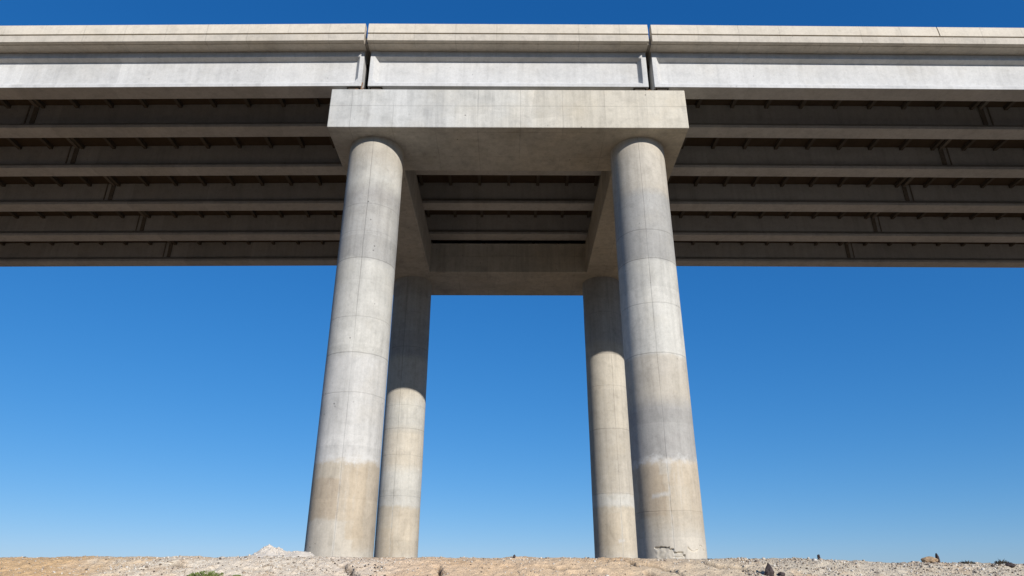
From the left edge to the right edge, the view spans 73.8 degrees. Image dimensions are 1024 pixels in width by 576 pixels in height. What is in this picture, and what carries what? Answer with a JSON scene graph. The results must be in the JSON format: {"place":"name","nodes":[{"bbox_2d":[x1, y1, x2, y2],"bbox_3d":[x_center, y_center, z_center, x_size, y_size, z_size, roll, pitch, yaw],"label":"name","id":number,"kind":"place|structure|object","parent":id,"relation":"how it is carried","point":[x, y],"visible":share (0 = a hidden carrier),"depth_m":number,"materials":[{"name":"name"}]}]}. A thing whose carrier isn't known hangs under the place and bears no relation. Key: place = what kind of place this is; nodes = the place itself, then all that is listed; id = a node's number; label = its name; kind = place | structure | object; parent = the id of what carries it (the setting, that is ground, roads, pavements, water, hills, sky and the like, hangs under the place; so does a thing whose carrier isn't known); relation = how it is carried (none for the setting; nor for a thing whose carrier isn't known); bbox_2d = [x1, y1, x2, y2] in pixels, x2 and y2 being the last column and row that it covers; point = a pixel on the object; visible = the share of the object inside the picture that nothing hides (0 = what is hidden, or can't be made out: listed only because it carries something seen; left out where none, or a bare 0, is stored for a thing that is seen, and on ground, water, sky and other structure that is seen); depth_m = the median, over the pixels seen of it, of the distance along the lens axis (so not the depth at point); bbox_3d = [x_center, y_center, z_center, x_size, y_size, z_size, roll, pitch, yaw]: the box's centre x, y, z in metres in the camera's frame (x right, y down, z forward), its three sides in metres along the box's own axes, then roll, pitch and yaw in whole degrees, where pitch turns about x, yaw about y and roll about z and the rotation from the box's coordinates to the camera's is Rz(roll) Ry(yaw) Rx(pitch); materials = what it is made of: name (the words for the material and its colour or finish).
{"place":"outdoors","nodes":[
{"label":"outdoors","id":0,"kind":"place"},
{"bbox_2d":[0,555,1023,575],"bbox_3d":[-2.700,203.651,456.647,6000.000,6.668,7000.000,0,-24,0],"label":"ground","id":1,"kind":"structure","parent":0,"point":[566,567],"depth_m":12.35,"materials":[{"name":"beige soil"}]},
{"bbox_2d":[186,570,223,575],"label":"weed clump","id":2,"kind":"object","parent":1,"relation":"on","point":[213,573],"visible":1,"depth_m":11.92,"materials":[{"name":"green plant"}]},
{"bbox_2d":[237,544,314,556],"bbox_3d":[-4.699,5.273,13.576,1.900,0.344,1.150,0,-24,0],"label":"rubble heap","id":3,"kind":"object","parent":1,"relation":"on","point":[270,550],"visible":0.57,"depth_m":13.39,"materials":[{"name":"beige stone"}]},
{"bbox_2d":[304,89,707,558],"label":"bridge pier","id":4,"kind":"structure","parent":1,"relation":"on","point":[617,270],"depth_m":19.64,"materials":[{"name":"concrete"}]},
{"bbox_2d":[0,24,369,266],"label":"bridge span","id":5,"kind":"object","parent":4,"relation":"on","point":[168,145],"visible":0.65,"depth_m":24.03,"materials":[{"name":"concrete"}]},
{"bbox_2d":[365,24,650,243],"bbox_3d":[-0.149,-4.338,25.982,8.530,2.146,13.043,0,-24,0],"label":"bridge span","id":6,"kind":"object","parent":4,"relation":"on","point":[509,207],"visible":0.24,"depth_m":20.57,"materials":[{"name":"concrete"}]},
{"bbox_2d":[646,25,1023,267],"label":"bridge span","id":7,"kind":"object","parent":4,"relation":"on","point":[830,146],"visible":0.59,"depth_m":24.09,"materials":[{"name":"concrete"}]},
{"bbox_2d":[764,562,773,575],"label":"dark rock","id":8,"kind":"object","parent":1,"relation":"on","point":[769,570],"visible":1,"depth_m":11.96,"materials":[{"name":"stone"}]},
{"bbox_2d":[921,556,937,562],"bbox_3d":[7.969,5.211,13.050,0.306,0.150,0.248,0,-24,0],"label":"tan rock","id":9,"kind":"object","parent":1,"relation":"on","point":[930,559],"visible":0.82,"depth_m":12.98,"materials":[{"name":"stone"}]},
{"bbox_2d":[994,558,1008,563],"bbox_3d":[9.362,5.228,13.043,0.258,0.124,0.249,22,-32,-40],"label":"dry weed","id":10,"kind":"object","parent":1,"relation":"on","point":[1000,562],"visible":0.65,"depth_m":13.01,"materials":[{"name":"green plant"}]},
{"bbox_2d":[1005,562,1015,567],"bbox_3d":[9.226,5.134,12.642,0.168,0.100,0.173,9,-25,-20],"label":"grey rock","id":11,"kind":"object","parent":1,"relation":"on","point":[1010,564],"visible":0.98,"depth_m":12.60,"materials":[{"name":"stone"}]},
{"bbox_2d":[0,0,1023,563],"label":"sky","id":12,"kind":"structure","parent":0,"point":[871,414],"materials":[{"name":"blue"}]}
]}

